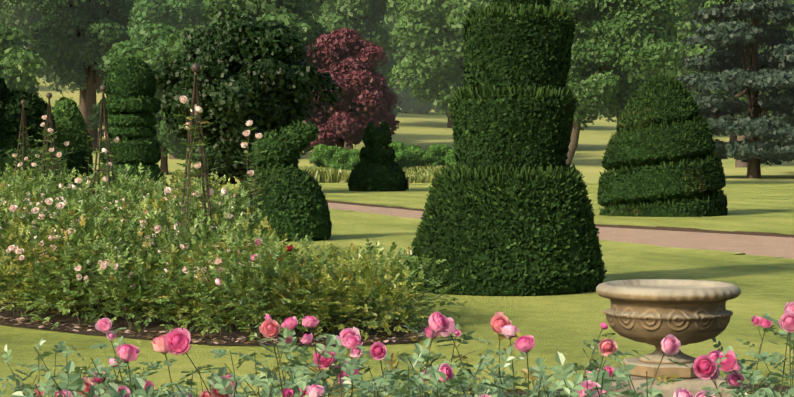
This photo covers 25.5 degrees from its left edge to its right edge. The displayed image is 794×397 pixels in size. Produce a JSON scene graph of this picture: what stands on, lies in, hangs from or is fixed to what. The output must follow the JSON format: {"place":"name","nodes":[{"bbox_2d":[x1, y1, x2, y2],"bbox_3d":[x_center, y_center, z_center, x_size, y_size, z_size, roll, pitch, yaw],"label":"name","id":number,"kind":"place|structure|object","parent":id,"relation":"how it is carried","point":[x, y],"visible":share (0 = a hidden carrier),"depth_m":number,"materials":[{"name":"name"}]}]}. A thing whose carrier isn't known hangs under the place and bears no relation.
{"place":"outdoors","nodes":[
{"label":"outdoors","id":0,"kind":"place"},
{"bbox_2d":[0,182,793,396],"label":"lawn","id":1,"kind":"structure","parent":0,"point":[565,325],"depth_m":20.80,"materials":[{"name":"green plant"}]},
{"bbox_2d":[0,77,55,149],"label":"yew dome","id":2,"kind":"structure","parent":1,"relation":"on","point":[36,106],"depth_m":59.69,"materials":[{"name":"green plant"}]},
{"bbox_2d":[92,55,168,197],"bbox_3d":[-8.264,-1.898,54.228,2.612,5.011,2.578,0,2,-1],"label":"topiary cake stand","id":3,"kind":"object","parent":1,"relation":"on","point":[134,80],"depth_m":53.53,"materials":[{"name":"green plant"}]},
{"bbox_2d":[0,282,421,346],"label":"flower bed soil","id":4,"kind":"structure","parent":1,"relation":"on","point":[121,322],"depth_m":19.39,"materials":[{"name":"brown soil"}]},
{"bbox_2d":[14,100,34,187],"bbox_3d":[-7.479,-0.376,35.164,0.531,3.207,0.532,1,2,37],"label":"garden obelisk","id":5,"kind":"object","parent":4,"relation":"on","point":[23,103],"visible":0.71,"depth_m":35.12,"materials":[{"name":"metal"}]},
{"bbox_2d":[39,93,59,192],"bbox_3d":[-6.138,-0.267,31.003,0.531,3.207,0.532,0,2,13],"label":"garden obelisk","id":6,"kind":"object","parent":4,"relation":"on","point":[49,112],"visible":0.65,"depth_m":30.95,"materials":[{"name":"metal"}]},
{"bbox_2d":[92,85,114,194],"bbox_3d":[-4.583,-0.174,27.423,0.531,3.207,0.532,0,2,7],"label":"garden obelisk","id":7,"kind":"object","parent":4,"relation":"on","point":[103,88],"visible":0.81,"depth_m":27.36,"materials":[{"name":"metal"}]},
{"bbox_2d":[172,63,219,311],"bbox_3d":[-2.390,-0.002,20.866,0.532,3.207,0.531,0,2,-18],"label":"garden obelisk","id":8,"kind":"object","parent":4,"relation":"on","point":[195,68],"visible":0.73,"depth_m":20.80,"materials":[{"name":"metal"}]},
{"bbox_2d":[0,316,425,344],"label":"bed litter","id":9,"kind":"object","parent":4,"relation":"on","point":[413,337],"visible":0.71,"depth_m":18.30,"materials":[{"name":"brown soil"}]},
{"bbox_2d":[0,96,467,340],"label":"rose bushes","id":10,"kind":"object","parent":1,"relation":"on","point":[71,247],"visible":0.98,"depth_m":19.86,"materials":[{"name":"green plant"}]},
{"bbox_2d":[153,14,342,186],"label":"tree","id":11,"kind":"object","parent":1,"relation":"on","point":[261,76],"visible":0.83,"depth_m":81.84,"materials":[{"name":"green plant"}]},
{"bbox_2d":[233,120,331,241],"bbox_3d":[-2.611,-0.334,39.204,2.324,2.703,2.270,0,2,-1],"label":"topiary","id":12,"kind":"object","parent":1,"relation":"on","point":[284,148],"depth_m":38.61,"materials":[{"name":"green plant"}]},
{"bbox_2d":[347,121,407,190],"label":"topiary","id":13,"kind":"object","parent":1,"relation":"on","point":[377,168],"visible":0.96,"depth_m":88.33,"materials":[{"name":"green plant"}]},
{"bbox_2d":[403,0,606,295],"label":"tiered topiary drums","id":14,"kind":"object","parent":1,"relation":"on","point":[509,170],"depth_m":24.26,"materials":[{"name":"green plant"}]},
{"bbox_2d":[403,383,793,396],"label":"soil bed","id":15,"kind":"object","parent":1,"relation":"on","point":[784,388],"depth_m":14.21,"materials":[{"name":"brown soil"}]},
{"bbox_2d":[0,301,793,396],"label":"rose bushes","id":16,"kind":"object","parent":15,"relation":"on","point":[441,377],"visible":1,"depth_m":8.15,"materials":[{"name":"green plant"}]},
{"bbox_2d":[596,279,740,396],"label":"stone urn","id":17,"kind":"object","parent":15,"relation":"on","point":[655,312],"visible":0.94,"depth_m":10.42,"materials":[{"name":"beige stone"}]},
{"bbox_2d":[550,0,700,164],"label":"tree","id":18,"kind":"object","parent":1,"relation":"on","point":[614,41],"visible":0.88,"depth_m":101.78,"materials":[{"name":"green plant"}]},
{"bbox_2d":[597,70,727,216],"bbox_3d":[8.293,-1.659,54.781,4.070,4.564,4.156,0,2,-1],"label":"topiary bush","id":19,"kind":"object","parent":1,"relation":"on","point":[660,129],"depth_m":53.50,"materials":[{"name":"green plant"}]},
{"bbox_2d":[18,64,793,182],"bbox_3d":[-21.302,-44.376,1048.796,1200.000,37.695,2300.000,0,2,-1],"label":"ground","id":20,"kind":"structure","parent":0,"point":[424,131],"depth_m":233.07,"materials":[{"name":"green plant"}]},
{"bbox_2d":[0,0,6,13],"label":"tree","id":21,"kind":"object","parent":20,"relation":"on","point":[1,4],"visible":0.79,"depth_m":176.89,"materials":[{"name":"green plant"}]},
{"bbox_2d":[0,11,30,25],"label":"tree","id":22,"kind":"object","parent":20,"relation":"on","point":[4,17],"visible":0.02,"depth_m":221.08,"materials":[{"name":"green plant"}]},
{"bbox_2d":[0,22,52,108],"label":"tree","id":23,"kind":"object","parent":20,"relation":"on","point":[13,55],"visible":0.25,"depth_m":133.64,"materials":[{"name":"green plant"}]},
{"bbox_2d":[0,146,93,193],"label":"hedge","id":24,"kind":"object","parent":20,"relation":"on","point":[77,161],"depth_m":47.98,"materials":[{"name":"green plant"}]},
{"bbox_2d":[0,0,128,119],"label":"tree","id":25,"kind":"object","parent":20,"relation":"on","point":[11,10],"visible":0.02,"depth_m":199.73,"materials":[{"name":"green plant"}]},
{"bbox_2d":[48,93,93,173],"bbox_3d":[-12.238,-1.739,64.650,2.130,4.381,2.150,0,2,-1],"label":"cone shrub","id":26,"kind":"object","parent":20,"relation":"on","point":[68,129],"depth_m":64.07,"materials":[{"name":"green plant"}]},
{"bbox_2d":[10,0,134,150],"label":"dark tree","id":27,"kind":"object","parent":20,"relation":"on","point":[79,37],"visible":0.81,"depth_m":189.16,"materials":[{"name":"green plant"}]},
{"bbox_2d":[88,22,187,174],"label":"tree","id":28,"kind":"object","parent":20,"relation":"on","point":[152,33],"visible":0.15,"depth_m":141.89,"materials":[{"name":"green plant"}]},
{"bbox_2d":[125,0,234,158],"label":"tree","id":29,"kind":"object","parent":20,"relation":"on","point":[178,14],"visible":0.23,"depth_m":178.18,"materials":[{"name":"green plant"}]},
{"bbox_2d":[136,0,363,155],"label":"tree","id":30,"kind":"object","parent":20,"relation":"on","point":[302,22],"visible":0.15,"depth_m":128.01,"materials":[{"name":"green plant"}]},
{"bbox_2d":[309,144,346,167],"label":"shrub","id":31,"kind":"object","parent":20,"relation":"on","point":[321,154],"visible":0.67,"depth_m":121.61,"materials":[{"name":"green plant"}]},
{"bbox_2d":[329,148,360,169],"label":"shrub","id":32,"kind":"object","parent":20,"relation":"on","point":[347,159],"visible":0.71,"depth_m":118.86,"materials":[{"name":"green plant"}]},
{"bbox_2d":[299,0,393,152],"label":"tree","id":33,"kind":"object","parent":20,"relation":"on","point":[332,15],"visible":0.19,"depth_m":175.77,"materials":[{"name":"green plant"}]},
{"bbox_2d":[299,28,399,149],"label":"copper beech tree","id":34,"kind":"object","parent":20,"relation":"on","point":[361,82],"visible":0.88,"depth_m":123.88,"materials":[{"name":"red plant"}]},
{"bbox_2d":[298,164,446,182],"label":"ornamental grass","id":35,"kind":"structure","parent":20,"relation":"on","point":[414,174],"depth_m":112.80,"materials":[{"name":"green plant"}]},
{"bbox_2d":[344,10,426,149],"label":"tree","id":36,"kind":"object","parent":20,"relation":"on","point":[394,56],"visible":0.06,"depth_m":205.63,"materials":[{"name":"green plant"}]},
{"bbox_2d":[387,84,405,109],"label":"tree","id":37,"kind":"object","parent":20,"relation":"on","point":[401,95],"visible":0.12,"depth_m":307.44,"materials":[{"name":"green plant"}]},
{"bbox_2d":[389,141,409,170],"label":"shrub","id":38,"kind":"object","parent":20,"relation":"on","point":[402,155],"visible":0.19,"depth_m":120.62,"materials":[{"name":"green plant"}]},
{"bbox_2d":[396,86,417,112],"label":"tree","id":39,"kind":"object","parent":20,"relation":"on","point":[406,108],"visible":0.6,"depth_m":308.25,"materials":[{"name":"green plant"}]},
{"bbox_2d":[402,144,428,166],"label":"shrub","id":40,"kind":"object","parent":20,"relation":"on","point":[417,152],"visible":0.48,"depth_m":122.68,"materials":[{"name":"green plant"}]},
{"bbox_2d":[425,102,435,113],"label":"tree","id":41,"kind":"object","parent":20,"relation":"on","point":[429,109],"visible":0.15,"depth_m":311.49,"materials":[{"name":"green plant"}]},
{"bbox_2d":[405,32,459,127],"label":"tree","id":42,"kind":"object","parent":20,"relation":"on","point":[449,124],"visible":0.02,"depth_m":269.68,"materials":[{"name":"green plant"}]},
{"bbox_2d":[419,143,451,166],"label":"shrub","id":43,"kind":"object","parent":20,"relation":"on","point":[435,155],"visible":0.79,"depth_m":122.50,"materials":[{"name":"green plant"}]},
{"bbox_2d":[386,0,490,118],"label":"tree","id":44,"kind":"object","parent":20,"relation":"on","point":[438,63],"visible":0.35,"depth_m":168.40,"materials":[{"name":"green plant"}]},
{"bbox_2d":[445,148,455,165],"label":"shrub","id":45,"kind":"object","parent":20,"relation":"on","point":[451,160],"visible":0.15,"depth_m":119.95,"materials":[{"name":"green plant"}]},
{"bbox_2d":[566,38,672,132],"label":"tree","id":46,"kind":"object","parent":20,"relation":"on","point":[607,109],"visible":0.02,"depth_m":207.01,"materials":[{"name":"green plant"}]},
{"bbox_2d":[690,90,737,143],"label":"tree","id":47,"kind":"object","parent":20,"relation":"on","point":[732,139],"depth_m":228.19,"materials":[{"name":"green plant"}]},
{"bbox_2d":[668,0,793,167],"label":"tree","id":48,"kind":"object","parent":20,"relation":"on","point":[690,27],"visible":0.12,"depth_m":170.37,"materials":[{"name":"green plant"}]},
{"bbox_2d":[675,0,793,177],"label":"blue cedar tree","id":49,"kind":"object","parent":20,"relation":"on","point":[772,69],"visible":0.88,"depth_m":127.65,"materials":[{"name":"green plant"}]},
{"bbox_2d":[711,35,793,144],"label":"tree","id":50,"kind":"object","parent":20,"relation":"on","point":[746,114],"visible":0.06,"depth_m":145.60,"materials":[{"name":"green plant"}]},
{"bbox_2d":[172,188,793,258],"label":"gravel path","id":51,"kind":"structure","parent":0,"point":[771,246],"depth_m":39.58,"materials":[{"name":"beige gravel"}]},
{"bbox_2d":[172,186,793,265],"bbox_3d":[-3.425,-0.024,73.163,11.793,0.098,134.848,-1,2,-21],"label":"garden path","id":52,"kind":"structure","parent":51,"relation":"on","point":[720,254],"depth_m":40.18,"materials":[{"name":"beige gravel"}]}
]}

